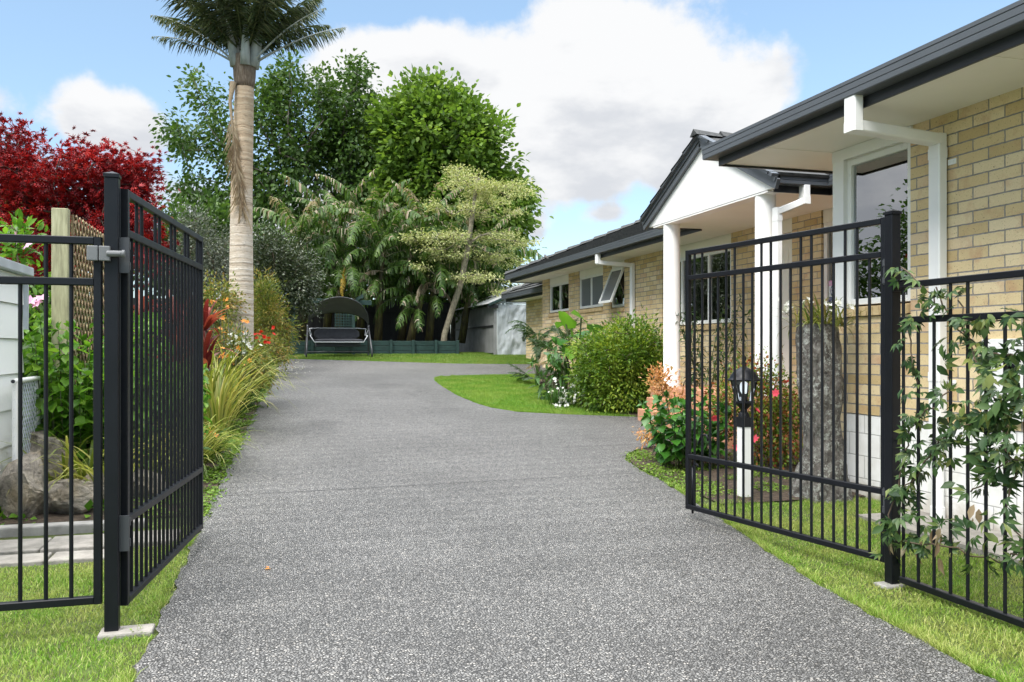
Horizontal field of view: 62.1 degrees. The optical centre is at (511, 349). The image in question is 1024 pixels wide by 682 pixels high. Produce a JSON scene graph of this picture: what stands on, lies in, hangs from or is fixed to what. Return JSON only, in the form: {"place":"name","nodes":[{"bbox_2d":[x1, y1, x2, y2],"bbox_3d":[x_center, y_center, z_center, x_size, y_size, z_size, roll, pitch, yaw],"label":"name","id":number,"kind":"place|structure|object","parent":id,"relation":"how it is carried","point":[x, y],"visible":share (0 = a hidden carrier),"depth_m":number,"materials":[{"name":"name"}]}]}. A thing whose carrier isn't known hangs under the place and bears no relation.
{"place":"outdoors","nodes":[
{"label":"outdoors","id":0,"kind":"place"},
{"bbox_2d":[0,526,198,681],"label":"grass","id":1,"kind":"structure","parent":0,"point":[47,611],"depth_m":4.14,"materials":[{"name":"green plant"}]},
{"bbox_2d":[265,352,534,363],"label":"grass","id":2,"kind":"structure","parent":0,"point":[468,358],"depth_m":25.91,"materials":[{"name":"green plant"}]},
{"bbox_2d":[0,0,1018,332],"label":"sky","id":3,"kind":"structure","parent":0,"point":[611,94],"materials":[{"name":"blue"}]},
{"bbox_2d":[0,353,1023,681],"bbox_3d":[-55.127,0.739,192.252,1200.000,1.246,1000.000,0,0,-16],"label":"ground","id":4,"kind":"structure","parent":0,"point":[182,563],"depth_m":4.49,"materials":[{"name":"green plant"}]},
{"bbox_2d":[0,257,33,475],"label":"garden shed","id":5,"kind":"structure","parent":4,"relation":"on","point":[8,332],"depth_m":6.89,"materials":[{"name":"wood"}]},
{"bbox_2d":[0,518,143,537],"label":"kerb","id":6,"kind":"structure","parent":4,"relation":"on","point":[54,528],"depth_m":5.97,"materials":[{"name":"concrete"}]},
{"bbox_2d":[0,529,176,567],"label":"paving","id":7,"kind":"structure","parent":4,"relation":"on","point":[58,547],"depth_m":5.52,"materials":[{"name":"white concrete"}]},
{"bbox_2d":[97,623,154,640],"bbox_3d":[-1.840,1.393,4.060,0.240,0.114,0.130,0,0,-16],"label":"footing","id":8,"kind":"object","parent":4,"relation":"on","point":[125,631],"visible":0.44,"depth_m":4.02,"materials":[{"name":"white concrete"}]},
{"bbox_2d":[103,171,120,631],"bbox_3d":[-1.906,0.326,4.052,0.070,2.348,0.070,0,0,-16],"label":"gate post","id":9,"kind":"object","parent":8,"relation":"on","point":[112,179],"visible":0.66,"depth_m":4.02,"materials":[{"name":"black metal"}]},
{"bbox_2d":[0,234,125,610],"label":"metal fence","id":10,"kind":"object","parent":9,"relation":"attached to","point":[98,253],"visible":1,"depth_m":3.98,"materials":[{"name":"black metal"}]},
{"bbox_2d":[119,189,202,605],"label":"driveway gate","id":11,"kind":"structure","parent":9,"relation":"attached to","point":[187,485],"depth_m":4.77,"materials":[{"name":"black metal"}]},
{"bbox_2d":[0,358,279,524],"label":"garden bed","id":12,"kind":"object","parent":4,"relation":"on","point":[56,517],"visible":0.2,"depth_m":6.52,"materials":[{"name":"soil"}]},
{"bbox_2d":[0,450,48,518],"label":"boulder","id":13,"kind":"object","parent":12,"relation":"on","point":[33,488],"visible":0.59,"depth_m":6.39,"materials":[{"name":"stone"}]},
{"bbox_2d":[10,376,39,460],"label":"wire gate","id":14,"kind":"structure","parent":12,"relation":"on","point":[14,382],"depth_m":6.93,"materials":[{"name":"white metal"}]},
{"bbox_2d":[0,208,78,342],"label":"magnolia shrub","id":15,"kind":"object","parent":12,"relation":"on","point":[36,300],"visible":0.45,"depth_m":8.71,"materials":[{"name":"green plant"}]},
{"bbox_2d":[0,150,92,353],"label":"garden tree","id":16,"kind":"object","parent":12,"relation":"on","point":[31,323],"visible":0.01,"depth_m":21.80,"materials":[{"name":"green plant"}]},
{"bbox_2d":[23,430,82,479],"bbox_3d":[-3.975,1.036,7.327,0.492,0.690,0.507,0,0,38],"label":"boulder","id":17,"kind":"object","parent":12,"relation":"on","point":[34,437],"visible":0.21,"depth_m":7.14,"materials":[{"name":"stone"}]},
{"bbox_2d":[48,479,103,513],"bbox_3d":[-3.410,1.185,6.641,0.431,0.357,0.425,0,0,41],"label":"boulder","id":18,"kind":"object","parent":12,"relation":"on","point":[58,496],"visible":0.46,"depth_m":6.48,"materials":[{"name":"stone"}]},
{"bbox_2d":[51,208,103,430],"bbox_3d":[-4.455,0.020,8.855,0.176,2.660,2.020,0,0,-16],"label":"lattice trellis","id":19,"kind":"object","parent":12,"relation":"on","point":[60,221],"visible":0.31,"depth_m":7.92,"materials":[{"name":"beige wood"}]},
{"bbox_2d":[0,360,165,524],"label":"undergrowth","id":20,"kind":"object","parent":12,"relation":"on","point":[88,505],"visible":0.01,"depth_m":6.36,"materials":[{"name":"green plant"}]},
{"bbox_2d":[1,420,169,495],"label":"strap leaf plant","id":21,"kind":"object","parent":12,"relation":"on","point":[85,468],"visible":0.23,"depth_m":6.93,"materials":[{"name":"green plant"}]},
{"bbox_2d":[0,111,180,297],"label":"red maple","id":22,"kind":"object","parent":12,"relation":"on","point":[24,172],"visible":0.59,"depth_m":11.21,"materials":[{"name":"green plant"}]},
{"bbox_2d":[83,473,103,498],"bbox_3d":[-3.388,1.165,6.959,0.375,0.347,0.344,0,0,-19],"label":"boulder","id":23,"kind":"object","parent":12,"relation":"on","point":[88,477],"visible":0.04,"depth_m":6.87,"materials":[{"name":"stone"}]},
{"bbox_2d":[23,309,169,475],"bbox_3d":[-3.973,0.413,7.903,1.656,1.657,1.953,0,0,-16],"label":"leafy shrub","id":24,"kind":"object","parent":12,"relation":"on","point":[33,356],"visible":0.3,"depth_m":7.38,"materials":[{"name":"green plant"}]},
{"bbox_2d":[133,469,165,496],"bbox_3d":[-3.155,1.172,7.210,0.426,0.321,0.383,0,0,-1],"label":"boulder","id":25,"kind":"object","parent":12,"relation":"on","point":[143,483],"visible":0.06,"depth_m":7.09,"materials":[{"name":"stone"}]},
{"bbox_2d":[133,291,176,358],"bbox_3d":[-4.465,0.167,10.167,1.088,1.979,1.091,0,0,-16],"label":"cordyline","id":26,"kind":"object","parent":12,"relation":"on","point":[143,311],"visible":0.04,"depth_m":10.19,"materials":[{"name":"red plant"}]},
{"bbox_2d":[65,416,248,477],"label":"strap leaf plant","id":27,"kind":"object","parent":12,"relation":"on","point":[206,443],"visible":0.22,"depth_m":7.85,"materials":[{"name":"plant"}]},
{"bbox_2d":[148,361,213,457],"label":"leafy shrub","id":28,"kind":"object","parent":12,"relation":"on","point":[205,398],"visible":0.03,"depth_m":8.06,"materials":[{"name":"green plant"}]},
{"bbox_2d":[157,290,206,363],"bbox_3d":[-4.261,0.174,10.624,0.962,1.932,1.082,0,0,4],"label":"cordyline","id":29,"kind":"object","parent":12,"relation":"on","point":[176,329],"visible":0.12,"depth_m":10.51,"materials":[{"name":"red plant"}]},
{"bbox_2d":[92,359,278,531],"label":"weeds","id":30,"kind":"object","parent":12,"relation":"on","point":[214,490],"visible":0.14,"depth_m":8.65,"materials":[{"name":"green plant"}]},
{"bbox_2d":[148,191,255,349],"bbox_3d":[-6.341,-1.255,17.496,2.266,3.935,1.971,0,0,-3],"label":"silver bush","id":31,"kind":"object","parent":12,"relation":"on","point":[215,265],"visible":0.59,"depth_m":17.30,"materials":[{"name":"green plant"}]},
{"bbox_2d":[157,414,267,479],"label":"strap leaf plant","id":32,"kind":"object","parent":12,"relation":"on","point":[213,447],"visible":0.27,"depth_m":8.47,"materials":[{"name":"plant"}]},
{"bbox_2d":[203,299,237,385],"bbox_3d":[-4.099,0.182,11.386,0.939,1.837,0.789,0,0,29],"label":"cordyline","id":33,"kind":"object","parent":12,"relation":"on","point":[209,320],"visible":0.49,"depth_m":11.33,"materials":[{"name":"red plant"}]},
{"bbox_2d":[204,427,247,455],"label":"clivia plant","id":34,"kind":"object","parent":12,"relation":"on","point":[222,444],"visible":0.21,"depth_m":9.00,"materials":[{"name":"green plant"}]},
{"bbox_2d":[203,266,252,359],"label":"nandina bush","id":35,"kind":"object","parent":12,"relation":"on","point":[222,292],"visible":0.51,"depth_m":14.56,"materials":[{"name":"green plant"}]},
{"bbox_2d":[209,297,251,407],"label":"lily plant","id":36,"kind":"object","parent":12,"relation":"on","point":[223,318],"visible":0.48,"depth_m":12.61,"materials":[{"name":"orange plant"}]},
{"bbox_2d":[165,337,311,433],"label":"strap leaf plant","id":37,"kind":"object","parent":12,"relation":"on","point":[224,393],"visible":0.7,"depth_m":10.77,"materials":[{"name":"green plant"}]},
{"bbox_2d":[150,0,345,393],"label":"palm tree","id":38,"kind":"object","parent":12,"relation":"on","point":[243,32],"visible":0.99,"depth_m":15.03,"materials":[{"name":"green plant"}]},
{"bbox_2d":[207,317,288,406],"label":"rhododendron","id":39,"kind":"object","parent":12,"relation":"on","point":[237,337],"visible":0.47,"depth_m":13.30,"materials":[{"name":"green plant"}]},
{"bbox_2d":[219,364,280,415],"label":"strap leaf plant","id":40,"kind":"object","parent":12,"relation":"on","point":[246,396],"visible":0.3,"depth_m":12.50,"materials":[{"name":"green plant"}]},
{"bbox_2d":[254,323,299,372],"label":"bush","id":41,"kind":"object","parent":12,"relation":"on","point":[280,351],"visible":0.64,"depth_m":18.44,"materials":[{"name":"green plant"}]},
{"bbox_2d":[253,265,307,367],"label":"conifer bush","id":42,"kind":"object","parent":12,"relation":"on","point":[271,311],"visible":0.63,"depth_m":19.84,"materials":[{"name":"green plant"}]},
{"bbox_2d":[133,186,298,309],"bbox_3d":[-9.740,-2.525,26.941,5.915,5.400,4.436,0,0,-16],"label":"evergreen thicket","id":43,"kind":"object","parent":4,"relation":"on","point":[224,214],"visible":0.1,"depth_m":26.45,"materials":[{"name":"green plant"}]},
{"bbox_2d":[23,298,449,352],"bbox_3d":[-9.625,-0.760,30.219,15.155,2.020,0.082,0,0,-16],"label":"board fence","id":44,"kind":"object","parent":4,"relation":"on","point":[390,316],"visible":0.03,"depth_m":31.67,"materials":[{"name":"black wood"}]},
{"bbox_2d":[148,45,396,296],"bbox_3d":[-9.744,-6.158,36.141,12.327,12.554,6.527,0,0,1],"label":"shade tree","id":45,"kind":"object","parent":4,"relation":"on","point":[335,144],"visible":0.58,"depth_m":34.93,"materials":[{"name":"green plant"}]},
{"bbox_2d":[226,215,334,361],"bbox_3d":[-6.380,-1.682,23.491,3.251,4.176,2.634,0,0,-16],"label":"olive bush","id":46,"kind":"object","parent":4,"relation":"on","point":[294,269],"visible":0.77,"depth_m":23.21,"materials":[{"name":"green plant"}]},
{"bbox_2d":[290,295,371,354],"bbox_3d":[-5.774,-0.690,27.139,2.644,2.080,2.078,0,0,-31],"label":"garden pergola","id":47,"kind":"object","parent":4,"relation":"on","point":[361,302],"visible":0.35,"depth_m":27.22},
{"bbox_2d":[276,206,390,299],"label":"evergreen thicket","id":48,"kind":"object","parent":4,"relation":"on","point":[291,209],"visible":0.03,"depth_m":32.74,"materials":[{"name":"green plant"}]},
{"bbox_2d":[304,297,372,356],"bbox_3d":[-5.348,-0.672,26.196,2.012,1.840,1.138,0,0,-16],"label":"swing seat","id":49,"kind":"object","parent":4,"relation":"on","point":[336,337],"visible":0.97,"depth_m":26.29,"materials":[{"name":"grey fabric"}]},
{"bbox_2d":[284,340,458,353],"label":"retaining wall","id":50,"kind":"structure","parent":4,"relation":"on","point":[412,347],"depth_m":28.06,"materials":[{"name":"teal wood"}]},
{"bbox_2d":[325,222,463,316],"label":"evergreen thicket","id":51,"kind":"object","parent":4,"relation":"on","point":[414,292],"visible":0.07,"depth_m":32.51,"materials":[{"name":"green plant"}]},
{"bbox_2d":[349,62,553,340],"bbox_3d":[-2.699,-5.724,34.501,7.626,11.656,7.676,0,0,-16],"label":"leafy tree","id":52,"kind":"object","parent":4,"relation":"on","point":[424,124],"visible":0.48,"depth_m":32.87,"materials":[{"name":"green plant"}]},
{"bbox_2d":[394,159,546,340],"bbox_3d":[-1.520,-3.051,28.929,4.973,6.449,4.955,0,0,-16],"label":"variegated tree","id":53,"kind":"object","parent":4,"relation":"on","point":[480,188],"visible":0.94,"depth_m":28.72,"materials":[{"name":"green plant"}]},
{"bbox_2d":[430,216,518,322],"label":"evergreen thicket","id":54,"kind":"object","parent":4,"relation":"on","point":[481,294],"visible":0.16,"depth_m":32.63,"materials":[{"name":"green plant"}]},
{"bbox_2d":[426,194,542,343],"bbox_3d":[-1.214,-2.975,31.714,4.451,5.538,4.802,0,0,-35],"label":"banana plant","id":55,"kind":"object","parent":4,"relation":"on","point":[466,313],"visible":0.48,"depth_m":30.92,"materials":[{"name":"green plant"}]},
{"bbox_2d":[454,283,525,354],"bbox_3d":[0.421,-1.090,31.980,4.460,2.780,6.750,0,0,-16],"label":"shed","id":56,"kind":"object","parent":4,"relation":"on","point":[489,325],"visible":0.38,"depth_m":28.60,"materials":[{"name":"metal"}]},
{"bbox_2d":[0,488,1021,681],"bbox_3d":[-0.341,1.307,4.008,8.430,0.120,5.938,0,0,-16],"label":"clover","id":57,"kind":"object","parent":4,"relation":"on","point":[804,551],"visible":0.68,"depth_m":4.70,"materials":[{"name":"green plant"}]},
{"bbox_2d":[507,363,559,380],"bbox_3d":[0.490,0.499,18.176,1.271,0.418,1.100,0,0,7],"label":"fern palm","id":58,"kind":"object","parent":4,"relation":"on","point":[526,377],"visible":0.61,"depth_m":18.24,"materials":[{"name":"green plant"}]},
{"bbox_2d":[506,320,566,384],"bbox_3d":[0.502,0.072,17.593,1.367,1.365,1.172,0,0,-16],"label":"fern palm","id":59,"kind":"object","parent":4,"relation":"on","point":[537,351],"visible":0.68,"depth_m":17.53,"materials":[{"name":"green plant"}]},
{"bbox_2d":[539,374,650,415],"bbox_3d":[1.532,0.807,16.798,2.194,0.411,7.750,0,0,-16],"label":"garden bed","id":60,"kind":"object","parent":4,"relation":"on","point":[624,413],"visible":0.06,"depth_m":17.13,"materials":[{"name":"soil"}]},
{"bbox_2d":[526,350,583,387],"bbox_3d":[1.134,0.428,16.026,1.506,0.830,1.335,0,0,-16],"label":"fern palm","id":61,"kind":"object","parent":60,"relation":"on","point":[541,361],"visible":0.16,"depth_m":15.97,"materials":[{"name":"green plant"}]},
{"bbox_2d":[525,337,588,399],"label":"ginger plant","id":62,"kind":"object","parent":60,"relation":"on","point":[556,374],"visible":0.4,"depth_m":14.93,"materials":[{"name":"green plant"}]},
{"bbox_2d":[525,317,593,389],"bbox_3d":[0.839,0.102,16.651,1.434,1.419,1.484,0,0,35],"label":"fern palm","id":63,"kind":"object","parent":60,"relation":"on","point":[559,335],"visible":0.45,"depth_m":16.61,"materials":[{"name":"green plant"}]},
{"bbox_2d":[539,375,589,408],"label":"bluebell plant","id":64,"kind":"object","parent":60,"relation":"on","point":[557,398],"visible":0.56,"depth_m":14.07,"materials":[{"name":"white plant"}]},
{"bbox_2d":[543,310,606,382],"bbox_3d":[1.190,0.086,15.215,1.115,1.579,0.858,0,0,-16],"label":"elephant ear","id":65,"kind":"object","parent":60,"relation":"on","point":[567,322],"visible":0.39,"depth_m":15.17},
{"bbox_2d":[560,304,682,416],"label":"bush","id":66,"kind":"object","parent":60,"relation":"on","point":[615,384],"visible":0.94,"depth_m":13.27,"materials":[{"name":"green plant"}]},
{"bbox_2d":[628,444,863,503],"bbox_3d":[2.700,1.155,10.283,3.540,0.292,5.520,0,0,-16],"label":"garden bed","id":67,"kind":"object","parent":4,"relation":"on","point":[775,494],"visible":0.23,"depth_m":8.27,"materials":[{"name":"soil"}]},
{"bbox_2d":[631,358,699,448],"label":"azalea","id":68,"kind":"object","parent":67,"relation":"on","point":[658,377],"visible":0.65,"depth_m":9.87,"materials":[{"name":"orange plant"}]},
{"bbox_2d":[636,388,732,468],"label":"hydrangea","id":69,"kind":"object","parent":67,"relation":"on","point":[665,453],"visible":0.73,"depth_m":8.69,"materials":[{"name":"green plant"}]},
{"bbox_2d":[620,448,788,495],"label":"weeds","id":70,"kind":"object","parent":67,"relation":"on","point":[645,455],"visible":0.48,"depth_m":8.38,"materials":[{"name":"green plant"}]},
{"bbox_2d":[728,356,759,496],"bbox_3d":[2.040,0.768,7.472,0.284,1.446,0.284,0,0,-16],"label":"lamp post","id":71,"kind":"object","parent":67,"relation":"on","point":[747,431],"visible":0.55,"depth_m":7.43,"materials":[{"name":"white paint"}]},
{"bbox_2d":[691,344,802,469],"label":"azalea","id":72,"kind":"object","parent":67,"relation":"on","point":[775,417],"visible":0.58,"depth_m":8.85,"materials":[{"name":"green plant"}]},
{"bbox_2d":[788,323,852,503],"bbox_3d":[2.751,0.578,7.556,0.556,1.638,0.605,0,0,-35],"label":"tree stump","id":73,"kind":"object","parent":67,"relation":"on","point":[839,440],"visible":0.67,"depth_m":7.39,"materials":[{"name":"grey stone"}]},
{"bbox_2d":[777,292,874,339],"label":"orchid plant","id":74,"kind":"object","parent":73,"relation":"on","point":[816,319],"visible":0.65,"depth_m":7.46,"materials":[{"name":"green plant"}]},
{"bbox_2d":[501,0,1023,535],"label":"brick house","id":75,"kind":"structure","parent":4,"relation":"on","point":[927,140],"depth_m":7.46,"materials":[{"name":"beige brick"}]},
{"bbox_2d":[548,274,568,316],"bbox_3d":[1.206,-1.353,21.490,0.134,1.014,1.490,0,0,-16],"label":"window","id":76,"kind":"structure","parent":75,"relation":"in","point":[559,286],"depth_m":21.54,"materials":[{"name":"white glass"}]},
{"bbox_2d":[578,265,602,312],"bbox_3d":[1.817,-1.353,19.361,0.134,1.014,1.500,0,0,-16],"label":"window","id":77,"kind":"structure","parent":75,"relation":"in","point":[591,280],"depth_m":19.37,"materials":[{"name":"white glass"}]},
{"bbox_2d":[598,260,623,311],"bbox_3d":[2.117,-1.323,17.824,0.404,1.074,0.700,0,0,-16],"label":"window","id":78,"kind":"structure","parent":75,"relation":"in","point":[613,291],"depth_m":17.84,"materials":[{"name":"white glass"}]},
{"bbox_2d":[660,233,730,331],"bbox_3d":[3.163,-1.093,14.665,0.134,1.534,2.450,0,0,-16],"label":"window","id":79,"kind":"structure","parent":75,"relation":"in","point":[714,261],"depth_m":14.21,"materials":[{"name":"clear glass"}]},
{"bbox_2d":[675,294,754,387],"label":"porch plant","id":80,"kind":"object","parent":75,"relation":"on","point":[698,370],"visible":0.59,"depth_m":12.31,"materials":[{"name":"green plant"}]},
{"bbox_2d":[712,328,783,384],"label":"porch plant","id":81,"kind":"object","parent":75,"relation":"on","point":[740,355],"visible":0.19,"depth_m":12.36,"materials":[{"name":"green plant"}]},
{"bbox_2d":[782,218,791,385],"bbox_3d":[3.863,-0.655,12.306,0.090,2.410,0.810,0,0,-16],"label":"downpipe","id":82,"kind":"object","parent":75,"relation":"in","point":[787,223],"depth_m":12.09,"materials":[{"name":"white plastic"}]},
{"bbox_2d":[823,208,832,321],"bbox_3d":[4.244,-0.755,10.975,0.070,2.210,0.620,0,0,-16],"label":"window","id":83,"kind":"structure","parent":75,"relation":"in","point":[827,213],"depth_m":11.20,"materials":[{"name":"white glass"}]},
{"bbox_2d":[842,142,910,316],"bbox_3d":[3.202,-1.078,7.420,0.134,1.564,0.820,0,0,-16],"label":"window","id":84,"kind":"structure","parent":75,"relation":"in","point":[878,181],"depth_m":7.50,"materials":[{"name":"clear glass"}]},
{"bbox_2d":[873,581,905,589],"bbox_3d":[2.168,1.397,4.882,0.140,0.106,0.110,0,0,-16],"label":"footing","id":85,"kind":"object","parent":4,"relation":"on","point":[882,584],"visible":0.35,"depth_m":4.84,"materials":[{"name":"concrete"}]},
{"bbox_2d":[883,209,901,583],"bbox_3d":[2.191,0.346,4.894,0.070,2.307,0.070,0,0,-16],"label":"gate post","id":86,"kind":"object","parent":85,"relation":"on","point":[892,337],"visible":0.63,"depth_m":4.87,"materials":[{"name":"black metal"}]},
{"bbox_2d":[685,217,884,562],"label":"driveway gate","id":87,"kind":"structure","parent":86,"relation":"attached to","point":[690,481],"depth_m":5.71,"materials":[{"name":"black metal"}]},
{"bbox_2d":[893,269,1023,627],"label":"metal fence","id":88,"kind":"object","parent":86,"relation":"attached to","point":[986,609],"visible":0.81,"depth_m":4.42,"materials":[{"name":"black metal"}]},
{"bbox_2d":[869,267,1023,577],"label":"climbing vine","id":89,"kind":"object","parent":88,"relation":"attached to","point":[994,420],"visible":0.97,"depth_m":4.29,"materials":[{"name":"green plant"}]},
{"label":"garden bed","id":90,"kind":"structure","parent":4,"relation":"on","visible":0},
{"bbox_2d":[253,196,361,340],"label":"banana plant","id":91,"kind":"object","parent":90,"relation":"on","point":[290,219],"visible":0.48,"depth_m":29.05,"materials":[{"name":"green plant"}]},
{"bbox_2d":[278,168,403,327],"bbox_3d":[-6.203,-3.322,30.478,4.205,6.211,4.430,0,0,37],"label":"banana plant","id":92,"kind":"object","parent":90,"relation":"on","point":[301,188],"visible":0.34,"depth_m":30.10,"materials":[{"name":"green plant"}]},
{"bbox_2d":[292,203,392,327],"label":"banana plant","id":93,"kind":"object","parent":90,"relation":"on","point":[352,269],"visible":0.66,"depth_m":29.11,"materials":[{"name":"green plant"}]},
{"bbox_2d":[294,174,441,340],"bbox_3d":[-5.103,-3.182,30.497,5.304,5.919,5.138,0,0,-16],"label":"banana plant","id":94,"kind":"object","parent":90,"relation":"on","point":[381,223],"visible":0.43,"depth_m":29.87,"materials":[{"name":"green plant"}]},
{"bbox_2d":[326,208,434,340],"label":"banana plant","id":95,"kind":"object","parent":90,"relation":"on","point":[378,329],"visible":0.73,"depth_m":29.15,"materials":[{"name":"green plant"}]},
{"bbox_2d":[361,173,484,340],"bbox_3d":[-3.156,-3.181,30.573,4.620,5.947,4.797,0,0,-16],"label":"banana plant","id":96,"kind":"object","parent":90,"relation":"on","point":[401,336],"visible":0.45,"depth_m":29.81,"materials":[{"name":"green plant"}]},
{"bbox_2d":[374,224,488,340],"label":"banana plant","id":97,"kind":"object","parent":90,"relation":"on","point":[415,319],"visible":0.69,"depth_m":29.27,"materials":[{"name":"green plant"}]},
{"bbox_2d":[383,216,495,340],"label":"banana plant","id":98,"kind":"object","parent":90,"relation":"on","point":[432,298],"visible":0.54,"depth_m":29.24,"materials":[{"name":"green plant"}]},
{"bbox_2d":[434,373,635,416],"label":"grass","id":99,"kind":"structure","parent":0,"point":[513,395],"depth_m":15.83,"materials":[{"name":"green plant"}]},
{"bbox_2d":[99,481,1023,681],"bbox_3d":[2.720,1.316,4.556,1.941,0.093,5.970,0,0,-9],"label":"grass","id":100,"kind":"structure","parent":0,"point":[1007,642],"depth_m":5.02,"materials":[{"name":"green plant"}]},
{"bbox_2d":[133,359,997,681],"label":"driveway","id":101,"kind":"structure","parent":0,"point":[599,571],"depth_m":5.18,"materials":[{"name":"grey concrete"}]},
{"bbox_2d":[219,472,635,495],"bbox_3d":[-0.628,1.226,7.778,3.926,0.011,0.012,0,0,-19],"label":"driveway joint","id":102,"kind":"object","parent":101,"relation":"on","point":[404,485],"visible":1,"depth_m":7.66,"materials":[{"name":"grey concrete"}]},
{"bbox_2d":[859,511,1022,568],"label":"path","id":103,"kind":"structure","parent":0,"point":[912,528],"depth_m":6.03,"materials":[{"name":"white concrete"}]}
]}

